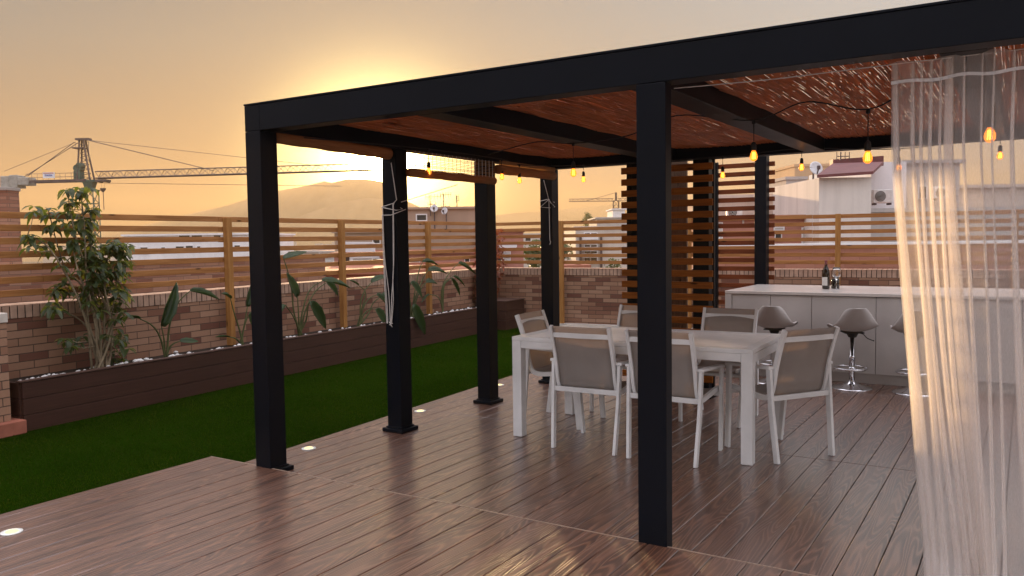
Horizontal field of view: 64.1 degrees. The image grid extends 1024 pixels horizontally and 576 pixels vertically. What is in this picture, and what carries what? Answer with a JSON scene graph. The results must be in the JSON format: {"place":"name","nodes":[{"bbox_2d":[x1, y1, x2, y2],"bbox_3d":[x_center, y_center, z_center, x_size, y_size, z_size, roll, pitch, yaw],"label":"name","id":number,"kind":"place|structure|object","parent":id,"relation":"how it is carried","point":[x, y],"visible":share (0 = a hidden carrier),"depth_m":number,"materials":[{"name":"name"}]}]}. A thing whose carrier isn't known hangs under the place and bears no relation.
{"place":"outdoors","nodes":[
{"label":"outdoors","id":0,"kind":"place"},
{"bbox_2d":[22,261,42,263],"bbox_3d":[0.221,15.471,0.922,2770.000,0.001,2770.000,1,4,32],"label":"city ground","id":1,"kind":"structure","parent":0,"point":[32,262],"depth_m":774.08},
{"bbox_2d":[43,242,334,262],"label":"distant town","id":2,"kind":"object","parent":1,"relation":"on","point":[46,260],"depth_m":237.40},
{"bbox_2d":[0,138,381,256],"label":"tower crane","id":3,"kind":"object","parent":1,"relation":"on","point":[18,181],"visible":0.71,"depth_m":74.24,"materials":[{"name":"green paint"}]},
{"bbox_2d":[330,248,475,261],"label":"brick house","id":4,"kind":"structure","parent":1,"relation":"on","point":[410,256],"depth_m":29.98,"materials":[{"name":"brick"}]},
{"bbox_2d":[345,242,374,251],"bbox_3d":[-5.638,-1.481,29.910,1.278,0.427,0.069,-1,3,0],"label":"roof railing","id":5,"kind":"object","parent":4,"relation":"on","point":[362,250],"visible":0.41,"depth_m":29.89,"materials":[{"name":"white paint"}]},
{"bbox_2d":[351,256,378,260],"bbox_3d":[-5.376,-0.917,29.964,1.048,0.479,0.100,-1,3,0],"label":"window","id":6,"kind":"structure","parent":4,"relation":"in","point":[366,257],"depth_m":29.94,"materials":[{"name":"white paint"}]},
{"bbox_2d":[496,232,523,267],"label":"pink block","id":7,"kind":"structure","parent":1,"relation":"on","point":[518,246],"depth_m":30.96,"materials":[{"name":"paint"}]},
{"bbox_2d":[499,245,516,247],"bbox_3d":[-0.182,-1.616,30.808,0.738,0.220,0.055,-1,3,0],"label":"roof railing","id":8,"kind":"object","parent":7,"relation":"on","point":[509,246],"visible":0.49,"depth_m":30.79,"materials":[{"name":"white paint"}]},
{"bbox_2d":[524,239,540,267],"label":"tree","id":9,"kind":"object","parent":1,"relation":"on","point":[533,252],"visible":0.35,"depth_m":41.81,"materials":[{"name":"green plant"}]},
{"bbox_2d":[564,244,572,259],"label":"tree","id":10,"kind":"object","parent":1,"relation":"on","point":[566,245],"visible":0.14,"depth_m":43.91,"materials":[{"name":"green plant"}]},
{"bbox_2d":[581,212,592,225],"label":"tree","id":11,"kind":"object","parent":1,"relation":"on","point":[587,216],"visible":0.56,"depth_m":149.32,"materials":[{"name":"green plant"}]},
{"bbox_2d":[569,192,626,208],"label":"tower crane","id":12,"kind":"object","parent":1,"relation":"on","point":[598,198],"visible":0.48,"depth_m":189.07,"materials":[{"name":"metal"}]},
{"bbox_2d":[587,217,626,225],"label":"rooftop room","id":13,"kind":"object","parent":1,"relation":"on","point":[609,218],"visible":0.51,"depth_m":59.83,"materials":[{"name":"grey paint"}]},
{"bbox_2d":[601,258,621,267],"bbox_3d":[4.599,5.977,36.309,1.390,14.636,0.863,-1,3,5],"label":"tree","id":14,"kind":"object","parent":1,"relation":"on","point":[614,266],"visible":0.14,"depth_m":35.92,"materials":[{"name":"green plant"}]},
{"bbox_2d":[121,233,295,259],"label":"white house","id":15,"kind":"structure","parent":0,"point":[183,245],"depth_m":45.92,"materials":[{"name":"paint"}]},
{"bbox_2d":[0,328,520,513],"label":"lawn","id":16,"kind":"structure","parent":0,"point":[334,424],"depth_m":6.90,"materials":[{"name":"plant"}]},
{"bbox_2d":[0,313,26,438],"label":"brick pier","id":17,"kind":"structure","parent":16,"relation":"on","point":[9,426],"depth_m":6.61,"materials":[{"name":"brick"}]},
{"bbox_2d":[9,307,476,430],"bbox_3d":[-2.352,0.734,10.401,0.479,0.424,8.100,1,4,28],"label":"planter box","id":18,"kind":"object","parent":16,"relation":"on","point":[59,398],"visible":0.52,"depth_m":8.18,"materials":[{"name":"wood"}]},
{"bbox_2d":[16,187,136,368],"bbox_3d":[-3.867,-0.053,7.429,0.523,1.721,1.309,1,4,26],"label":"shrub","id":19,"kind":"object","parent":18,"relation":"on","point":[95,286],"visible":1,"depth_m":7.38,"materials":[{"name":"green plant"}]},
{"bbox_2d":[123,282,219,356],"bbox_3d":[-3.420,0.328,8.244,0.193,0.769,1.107,1,4,32],"label":"strelitzia","id":20,"kind":"object","parent":18,"relation":"on","point":[171,306],"visible":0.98,"depth_m":8.23,"materials":[{"name":"green plant"}]},
{"bbox_2d":[216,288,251,344],"bbox_3d":[-3.025,0.280,9.027,0.170,0.765,0.652,1,4,32],"label":"strelitzia","id":21,"kind":"object","parent":18,"relation":"on","point":[248,304],"visible":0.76,"depth_m":9.12,"materials":[{"name":"green plant"}]},
{"bbox_2d":[0,212,475,344],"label":"slat fence","id":22,"kind":"object","parent":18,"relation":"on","point":[228,249],"visible":0.65,"depth_m":9.10,"materials":[{"name":"brown wood"}]},
{"bbox_2d":[18,307,476,380],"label":"pebbles","id":23,"kind":"object","parent":18,"relation":"on","point":[144,359],"visible":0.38,"depth_m":8.30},
{"bbox_2d":[282,251,349,335],"bbox_3d":[-2.415,0.062,10.101,0.228,1.052,1.414,1,4,32],"label":"strelitzia","id":24,"kind":"object","parent":18,"relation":"on","point":[318,311],"visible":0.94,"depth_m":9.99,"materials":[{"name":"green plant"}]},
{"bbox_2d":[350,274,385,326],"bbox_3d":[-1.823,0.181,11.233,0.234,0.724,1.029,1,4,32],"label":"strelitzia","id":25,"kind":"object","parent":18,"relation":"on","point":[380,312],"visible":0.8,"depth_m":11.13,"materials":[{"name":"green plant"}]},
{"bbox_2d":[410,258,446,334],"bbox_3d":[-1.315,0.112,12.158,0.372,1.097,1.436,0,4,16],"label":"strelitzia","id":26,"kind":"object","parent":18,"relation":"on","point":[416,313],"visible":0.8,"depth_m":12.02,"materials":[{"name":"green plant"}]},
{"bbox_2d":[421,261,475,312],"bbox_3d":[-0.942,-0.009,12.959,0.170,0.809,1.745,1,4,28],"label":"strelitzia","id":27,"kind":"object","parent":18,"relation":"on","point":[454,281],"visible":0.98,"depth_m":12.95,"materials":[{"name":"green plant"}]},
{"bbox_2d":[474,297,524,329],"bbox_3d":[-0.208,0.440,14.245,0.635,0.494,0.720,1,4,28],"label":"planter box","id":28,"kind":"object","parent":16,"relation":"on","point":[508,309],"visible":0.48,"depth_m":13.91,"materials":[{"name":"wood"}]},
{"bbox_2d":[472,228,507,299],"bbox_3d":[-0.415,-0.395,14.074,0.680,1.424,0.518,-2,3,-13],"label":"climbing plant","id":29,"kind":"object","parent":28,"relation":"in","point":[499,256],"visible":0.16,"depth_m":14.01,"materials":[{"name":"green plant"}]},
{"bbox_2d":[560,323,692,328],"bbox_3d":[1.844,0.660,13.531,3.500,0.080,0.120,1,4,28],"label":"kerb edging","id":30,"kind":"object","parent":16,"relation":"on","point":[561,324],"depth_m":13.77,"materials":[{"name":"stone"}]},
{"bbox_2d":[22,179,510,261],"bbox_3d":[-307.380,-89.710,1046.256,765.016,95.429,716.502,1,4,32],"label":"mountain","id":31,"kind":"structure","parent":0,"point":[296,202],"depth_m":1001.15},
{"bbox_2d":[288,249,334,261],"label":"terrace house","id":32,"kind":"structure","parent":0,"point":[326,251],"depth_m":51.95,"materials":[{"name":"paint"}]},
{"bbox_2d":[325,258,333,261],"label":"window","id":33,"kind":"structure","parent":32,"relation":"in","point":[326,259],"depth_m":51.97,"materials":[{"name":"white paint"}]},
{"bbox_2d":[246,198,382,245],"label":"foothill","id":34,"kind":"structure","parent":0,"point":[366,209],"depth_m":728.21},
{"bbox_2d":[332,232,382,251],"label":"block","id":35,"kind":"structure","parent":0,"point":[363,234],"depth_m":43.90,"materials":[{"name":"paint"}]},
{"bbox_2d":[325,262,475,278],"bbox_3d":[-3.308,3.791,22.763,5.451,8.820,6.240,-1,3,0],"label":"terracotta roof","id":36,"kind":"structure","parent":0,"point":[334,268],"depth_m":21.97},
{"bbox_2d":[408,206,474,248],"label":"apartment block","id":37,"kind":"structure","parent":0,"point":[462,214],"depth_m":37.88,"materials":[{"name":"paint"}]},
{"bbox_2d":[416,214,426,220],"bbox_3d":[-4.183,-3.256,37.840,0.526,0.342,0.100,-1,3,0],"label":"window","id":38,"kind":"structure","parent":37,"relation":"in","point":[419,217],"depth_m":37.85,"materials":[{"name":"glass"}]},
{"bbox_2d":[425,194,440,215],"bbox_3d":[-3.633,-3.824,37.737,0.717,0.999,0.040,-1,3,-1],"label":"tv aerial","id":39,"kind":"object","parent":37,"relation":"on","point":[437,196],"visible":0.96,"depth_m":37.71,"materials":[{"name":"metal"}]},
{"bbox_2d":[430,205,437,228],"bbox_3d":[-3.575,-3.281,37.635,0.270,1.112,0.270,3,5,44],"label":"satellite dish","id":40,"kind":"object","parent":37,"relation":"on","point":[434,208],"visible":1,"depth_m":37.63,"materials":[{"name":"metal"}]},
{"bbox_2d":[441,208,446,228],"bbox_3d":[-3.089,-3.142,37.556,0.257,1.097,0.256,-2,4,-17],"label":"satellite dish","id":41,"kind":"object","parent":37,"relation":"on","point":[444,211],"visible":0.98,"depth_m":37.55,"materials":[{"name":"metal"}]},
{"bbox_2d":[441,192,450,206],"bbox_3d":[-3.080,-4.039,38.026,0.516,0.835,0.040,-1,3,-2],"label":"tv aerial","id":42,"kind":"object","parent":37,"relation":"on","point":[445,194],"visible":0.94,"depth_m":38.00,"materials":[{"name":"metal"}]},
{"bbox_2d":[0,0,1023,234],"label":"sky","id":43,"kind":"structure","parent":0,"point":[177,75],"materials":[{"name":"orange"}]},
{"bbox_2d":[523,233,564,267],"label":"house","id":44,"kind":"structure","parent":0,"point":[527,246],"depth_m":69.87,"materials":[{"name":"paint"}]},
{"bbox_2d":[606,208,626,216],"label":"water tank house","id":45,"kind":"structure","parent":44,"relation":"on","point":[614,212],"depth_m":69.76,"materials":[{"name":"white paint"}]},
{"bbox_2d":[496,203,626,232],"bbox_3d":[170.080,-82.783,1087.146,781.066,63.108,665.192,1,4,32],"label":"ridge","id":46,"kind":"structure","parent":0,"point":[575,214],"depth_m":1064.21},
{"bbox_2d":[564,260,590,267],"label":"red roof house","id":47,"kind":"structure","parent":0,"point":[577,265],"depth_m":23.89,"materials":[{"name":"ceramic"}]},
{"bbox_2d":[564,226,626,267],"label":"apartment building","id":48,"kind":"structure","parent":0,"point":[594,245],"depth_m":47.94,"materials":[{"name":"paint"}]},
{"bbox_2d":[688,194,772,215],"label":"rooftop wall","id":49,"kind":"structure","parent":0,"point":[721,213],"depth_m":23.90,"materials":[{"name":"beige paint"}]},
{"bbox_2d":[769,176,807,193],"bbox_3d":[9.361,-1.025,28.247,0.745,5.420,2.580,-1,3,0],"label":"stair head","id":50,"kind":"object","parent":49,"relation":"on","point":[784,180],"visible":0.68,"depth_m":26.85},
{"bbox_2d":[692,215,804,267],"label":"pink facade","id":51,"kind":"structure","parent":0,"point":[772,228],"depth_m":20.95,"materials":[{"name":"paint"}]},
{"bbox_2d":[726,211,742,214],"bbox_3d":[6.298,-2.122,23.198,0.440,0.352,0.196,-1,3,0],"label":"air conditioner","id":52,"kind":"object","parent":51,"relation":"on","point":[734,212],"visible":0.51,"depth_m":23.12,"materials":[{"name":"metal"}]},
{"bbox_2d":[773,227,784,230],"bbox_3d":[6.828,-1.514,20.923,0.271,0.104,0.100,-1,3,0],"label":"window","id":53,"kind":"structure","parent":51,"relation":"in","point":[774,228],"depth_m":20.94,"materials":[{"name":"white paint"}]},
{"bbox_2d":[773,177,870,242],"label":"shed","id":54,"kind":"structure","parent":51,"relation":"on","point":[827,196],"depth_m":19.95,"materials":[{"name":"paint"}]},
{"bbox_2d":[817,156,883,177],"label":"sloped roof","id":55,"kind":"structure","parent":54,"relation":"on","point":[854,166],"depth_m":21.63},
{"bbox_2d":[836,152,849,160],"bbox_3d":[9.236,-3.674,22.831,0.366,0.240,0.040,-1,3,-2],"label":"tv aerial","id":56,"kind":"object","parent":55,"relation":"on","point":[840,156],"visible":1,"depth_m":22.82,"materials":[{"name":"metal"}]},
{"bbox_2d":[769,163,829,179],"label":"sunlit wall","id":57,"kind":"structure","parent":0,"point":[792,170],"depth_m":29.83,"materials":[{"name":"paint"}]},
{"bbox_2d":[810,161,822,178],"bbox_3d":[8.854,-3.190,23.821,0.315,0.994,0.303,1,4,32],"label":"satellite dish","id":58,"kind":"object","parent":57,"relation":"on","point":[816,168],"visible":0.95,"depth_m":23.82,"materials":[{"name":"metal"}]},
{"bbox_2d":[719,240,1023,269],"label":"parapet wall","id":59,"kind":"structure","parent":0,"point":[884,266],"depth_m":16.20,"materials":[{"name":"brown brick"}]},
{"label":"white house","id":60,"kind":"object","parent":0,"visible":0},
{"bbox_2d":[809,162,906,207],"bbox_3d":[11.001,0.976,26.514,1.021,9.584,5.000,-1,3,0],"label":"white annex","id":61,"kind":"object","parent":60,"relation":"on","point":[888,175],"visible":0.14,"depth_m":23.77,"materials":[{"name":"paint"}]},
{"bbox_2d":[894,159,965,207],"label":"greige block","id":62,"kind":"structure","parent":60,"relation":"on","point":[923,177],"depth_m":24.36,"materials":[{"name":"grey paint"}]},
{"bbox_2d":[918,186,927,198],"bbox_3d":[12.221,-2.843,24.354,0.269,0.397,0.100,-1,3,0],"label":"window","id":63,"kind":"structure","parent":62,"relation":"in","point":[922,190],"depth_m":24.37,"materials":[{"name":"white paint"}]},
{"bbox_2d":[932,186,950,200],"bbox_3d":[12.475,-2.744,23.779,0.496,0.397,0.218,-1,3,0],"label":"air conditioner","id":64,"kind":"object","parent":62,"relation":"attached to","point":[941,193],"visible":1,"depth_m":23.69,"materials":[{"name":"metal"}]},
{"bbox_2d":[871,206,1023,242],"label":"roof ledge","id":65,"kind":"object","parent":60,"relation":"on","point":[936,209],"visible":0.12,"depth_m":20.45,"materials":[{"name":"grey paint"}]},
{"bbox_2d":[871,189,892,204],"bbox_3d":[10.477,-2.568,23.196,0.544,0.435,0.238,-1,3,0],"label":"air conditioner","id":66,"kind":"object","parent":65,"relation":"on","point":[882,196],"visible":0.99,"depth_m":23.10,"materials":[{"name":"metal"}]},
{"bbox_2d":[959,184,1023,206],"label":"tan parapet","id":67,"kind":"structure","parent":60,"relation":"on","point":[989,195],"depth_m":24.89,"materials":[{"name":"paint"}]},
{"bbox_3d":[-14.530,3.934,11.027,17.128,6.250,14.698,1,4,32],"label":"roof terrace","id":68,"kind":"object","parent":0,"visible":0},
{"bbox_2d":[0,183,21,264],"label":"brick chimney","id":69,"kind":"object","parent":68,"relation":"on","point":[9,199],"visible":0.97,"depth_m":13.99,"materials":[{"name":"brick"}]},
{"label":"terrace slab","id":70,"kind":"structure","parent":0,"visible":0},
{"bbox_2d":[0,258,325,303],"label":"brick wall","id":71,"kind":"structure","parent":70,"relation":"on","point":[19,299],"depth_m":11.35,"materials":[{"name":"brick"}]},
{"bbox_2d":[0,267,497,378],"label":"brick wall","id":72,"kind":"structure","parent":70,"relation":"on","point":[33,335],"depth_m":8.72,"materials":[{"name":"brick"}]},
{"bbox_2d":[211,456,815,575],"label":"deck nosing","id":73,"kind":"object","parent":70,"relation":"on","point":[536,520],"visible":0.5,"depth_m":4.24,"materials":[{"name":"wood"}]},
{"bbox_2d":[497,267,1023,327],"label":"brick wall","id":74,"kind":"structure","parent":70,"relation":"on","point":[592,295],"depth_m":13.62,"materials":[{"name":"brick"}]},
{"bbox_2d":[496,209,1023,327],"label":"slat fence","id":75,"kind":"object","parent":74,"relation":"on","point":[1015,220],"visible":0.75,"depth_m":11.87,"materials":[{"name":"brown wood"}]},
{"bbox_2d":[959,394,1014,575],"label":"deck base","id":76,"kind":"object","parent":70,"relation":"on","point":[1006,497],"depth_m":4.63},
{"bbox_2d":[244,369,1023,575],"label":"deck","id":77,"kind":"structure","parent":76,"relation":"on","point":[890,487],"depth_m":5.21,"materials":[{"name":"wood"}]},
{"bbox_2d":[301,446,315,449],"bbox_3d":[-1.480,1.165,5.959,0.104,0.007,0.104,1,4,32],"label":"deck lamp","id":78,"kind":"object","parent":77,"relation":"on","point":[309,448],"visible":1,"depth_m":5.95,"materials":[{"name":"white"}]},
{"bbox_2d":[515,310,605,429],"bbox_3d":[0.399,0.650,6.745,0.594,0.893,0.554,1,4,29],"label":"dining chair","id":79,"kind":"object","parent":77,"relation":"on","point":[538,362],"visible":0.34,"depth_m":6.78,"materials":[{"name":"metal"}]},
{"bbox_2d":[548,325,628,455],"bbox_3d":[0.613,0.695,5.941,0.554,0.893,0.594,1,4,30],"label":"dining chair","id":80,"kind":"object","parent":77,"relation":"on","point":[583,360],"visible":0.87,"depth_m":5.74,"materials":[{"name":"beige fabric"}]},
{"bbox_2d":[590,304,636,411],"bbox_3d":[1.036,0.616,7.158,0.554,0.893,0.594,1,4,34],"label":"dining chair","id":81,"kind":"object","parent":77,"relation":"on","point":[627,315],"visible":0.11,"depth_m":7.41,"materials":[{"name":"beige fabric"}]},
{"bbox_2d":[244,0,1023,546],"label":"pergola","id":82,"kind":"object","parent":77,"relation":"on","point":[590,98],"visible":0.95,"depth_m":4.86,"materials":[{"name":"metal"}]},
{"bbox_2d":[276,133,392,159],"bbox_3d":[-1.251,-1.010,5.807,0.091,0.112,1.142,1,4,32],"label":"reed blind","id":83,"kind":"object","parent":82,"relation":"hanging from","point":[346,147],"visible":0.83,"depth_m":5.77,"materials":[{"name":"wicker"}]},
{"bbox_2d":[382,163,405,326],"bbox_3d":[-0.913,-0.330,6.349,0.191,1.271,0.094,-1,3,-4],"label":"blind cord","id":84,"kind":"object","parent":82,"relation":"attached to","point":[384,268],"visible":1,"depth_m":6.37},
{"bbox_2d":[402,184,457,201],"bbox_3d":[-0.657,-0.767,6.607,0.005,0.170,0.687,2,4,36],"label":"blind cord","id":85,"kind":"object","parent":82,"relation":"attached to","point":[429,193],"visible":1,"depth_m":6.59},
{"bbox_2d":[406,151,496,184],"bbox_3d":[-0.483,-0.999,6.862,0.070,0.207,1.202,1,4,32],"label":"reed blind","id":86,"kind":"object","parent":82,"relation":"hanging from","point":[415,172],"visible":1,"depth_m":6.79,"materials":[{"name":"wicker"}]},
{"bbox_2d":[494,160,556,179],"bbox_3d":[0.144,-1.125,7.856,0.086,0.123,1.042,1,4,32],"label":"reed blind","id":87,"kind":"object","parent":82,"relation":"hanging from","point":[514,169],"visible":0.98,"depth_m":7.78,"materials":[{"name":"wicker"}]},
{"bbox_2d":[539,182,554,244],"bbox_3d":[0.359,-0.775,8.391,0.166,0.662,0.060,0,3,10],"label":"blind cord","id":88,"kind":"object","parent":82,"relation":"attached to","point":[549,211],"visible":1,"depth_m":8.37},
{"bbox_2d":[304,135,1023,178],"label":"string light","id":89,"kind":"object","parent":82,"relation":"hanging from","point":[801,159],"visible":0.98,"depth_m":6.68,"materials":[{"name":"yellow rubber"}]},
{"bbox_2d":[621,159,714,395],"bbox_3d":[1.468,-0.097,7.743,0.912,2.170,0.056,1,4,32],"label":"slat screen","id":90,"kind":"object","parent":82,"relation":"attached to","point":[630,227],"visible":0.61,"depth_m":7.59,"materials":[{"name":"brown wood"}]},
{"bbox_2d":[488,77,1023,174],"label":"string light","id":91,"kind":"object","parent":82,"relation":"hanging from","point":[989,124],"visible":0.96,"depth_m":4.14,"materials":[{"name":"black rubber"}]},
{"bbox_2d":[674,48,1023,88],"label":"curtain wire","id":92,"kind":"object","parent":82,"relation":"attached to","point":[854,69],"visible":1,"depth_m":3.46,"materials":[{"name":"metal"}]},
{"bbox_2d":[891,66,1023,84],"bbox_3d":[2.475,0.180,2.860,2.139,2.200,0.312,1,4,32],"label":"curtain heading","id":93,"kind":"object","parent":92,"relation":"hanging from","point":[1012,69],"visible":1,"depth_m":3.26,"materials":[{"name":"white fabric"}]},
{"bbox_2d":[512,324,783,465],"bbox_3d":[1.022,0.737,6.175,1.804,0.765,0.950,1,4,30],"label":"dining table","id":94,"kind":"object","parent":77,"relation":"on","point":[747,350],"visible":0.68,"depth_m":5.85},
{"bbox_2d":[624,329,724,467],"bbox_3d":[1.111,0.707,5.617,0.554,0.893,0.593,1,4,32],"label":"dining chair","id":95,"kind":"object","parent":77,"relation":"on","point":[687,386],"visible":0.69,"depth_m":5.39,"materials":[{"name":"beige fabric"}]},
{"bbox_2d":[671,161,688,327],"bbox_3d":[1.626,-0.166,8.113,0.245,2.280,0.060,1,4,32],"label":"timber board","id":96,"kind":"object","parent":77,"relation":"on","point":[679,244],"visible":0.07,"depth_m":8.05,"materials":[{"name":"brown wood"}]},
{"bbox_2d":[678,307,758,427],"bbox_3d":[1.714,0.631,6.745,0.554,0.893,0.593,1,4,32],"label":"dining chair","id":97,"kind":"object","parent":77,"relation":"on","point":[729,319],"visible":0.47,"depth_m":6.89,"materials":[{"name":"beige fabric"}]},
{"bbox_2d":[715,156,774,307],"bbox_3d":[2.904,-0.466,10.326,0.765,2.620,0.172,1,4,32],"label":"slat screen","id":98,"kind":"object","parent":77,"relation":"on","point":[761,251],"visible":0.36,"depth_m":10.32,"materials":[{"name":"red wood"}]},
{"bbox_2d":[757,306,797,383],"bbox_3d":[2.676,0.566,8.350,0.426,0.801,0.459,1,4,29],"label":"bar stool","id":99,"kind":"object","parent":77,"relation":"on","point":[774,319],"visible":0.69,"depth_m":8.18,"materials":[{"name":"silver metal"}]},
{"bbox_2d":[725,326,839,463],"bbox_3d":[1.861,0.694,5.660,0.554,0.893,0.594,-2,4,-23],"label":"dining chair","id":100,"kind":"object","parent":77,"relation":"on","point":[800,367],"visible":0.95,"depth_m":5.46,"materials":[{"name":"beige fabric"}]},
{"bbox_2d":[827,308,878,391],"bbox_3d":[3.315,0.579,7.973,0.426,0.801,0.459,0,3,8],"label":"bar stool","id":101,"kind":"object","parent":77,"relation":"on","point":[852,323],"visible":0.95,"depth_m":7.84,"materials":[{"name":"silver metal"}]},
{"bbox_2d":[725,284,1023,394],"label":"bar counter","id":102,"kind":"object","parent":77,"relation":"on","point":[978,338],"visible":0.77,"depth_m":7.96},
{"bbox_2d":[732,294,770,365],"bbox_3d":[2.572,0.454,8.797,0.407,0.769,0.020,1,4,32],"label":"door","id":103,"kind":"structure","parent":102,"relation":"in","point":[739,301],"depth_m":8.76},
{"bbox_2d":[771,295,811,333],"bbox_3d":[2.923,0.462,8.576,0.412,0.769,0.020,1,4,32],"label":"door","id":104,"kind":"structure","parent":102,"relation":"in","point":[798,308],"depth_m":8.52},
{"bbox_2d":[822,260,829,288],"bbox_3d":[3.413,-0.146,8.896,0.077,0.314,0.078,1,4,32],"label":"wine bottle","id":105,"kind":"object","parent":102,"relation":"on","point":[825,278],"visible":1,"depth_m":8.87,"materials":[{"name":"black glass"}]},
{"bbox_2d":[831,278,839,288],"bbox_3d":[3.542,-0.049,8.964,0.086,0.109,0.086,1,4,32],"label":"jar","id":106,"kind":"object","parent":102,"relation":"on","point":[833,283],"visible":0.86,"depth_m":8.93,"materials":[{"name":"clear glass"}]},
{"bbox_2d":[832,267,840,288],"bbox_3d":[3.513,-0.106,8.859,0.094,0.235,0.094,1,4,32],"label":"wine glass","id":107,"kind":"object","parent":102,"relation":"on","point":[836,272],"visible":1,"depth_m":8.83,"materials":[{"name":"clear"}]},
{"bbox_2d":[812,296,875,373],"bbox_3d":[3.359,0.472,8.302,0.609,0.769,0.020,1,4,32],"label":"door","id":108,"kind":"structure","parent":102,"relation":"in","point":[825,309],"depth_m":8.28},
{"bbox_2d":[876,297,946,378],"bbox_3d":[3.882,0.484,7.974,0.616,0.769,0.020,1,4,32],"label":"door","id":109,"kind":"structure","parent":102,"relation":"in","point":[893,349],"depth_m":7.99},
{"bbox_2d":[946,299,1021,384],"bbox_3d":[4.403,0.496,7.647,0.605,0.769,0.020,1,4,32],"label":"door","id":110,"kind":"structure","parent":102,"relation":"in","point":[984,336],"depth_m":7.63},
{"bbox_2d":[1021,301,1023,384],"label":"door","id":111,"kind":"structure","parent":102,"relation":"in","point":[1022,365],"depth_m":7.48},
{"bbox_2d":[890,310,940,396],"bbox_3d":[3.780,0.590,7.681,0.426,0.801,0.459,1,4,22],"label":"bar stool","id":112,"kind":"object","parent":77,"relation":"on","point":[915,326],"visible":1,"depth_m":7.57,"materials":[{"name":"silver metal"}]},
{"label":"front deck base","id":113,"kind":"structure","parent":70,"relation":"on","visible":0},
{"bbox_2d":[0,457,809,575],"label":"front deck","id":114,"kind":"structure","parent":113,"relation":"on","point":[210,516],"depth_m":4.05,"materials":[{"name":"wood"}]},
{"bbox_2d":[0,528,22,535],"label":"deck lamp","id":115,"kind":"object","parent":114,"relation":"on","point":[12,531],"visible":1,"depth_m":4.18,"materials":[{"name":"white"}]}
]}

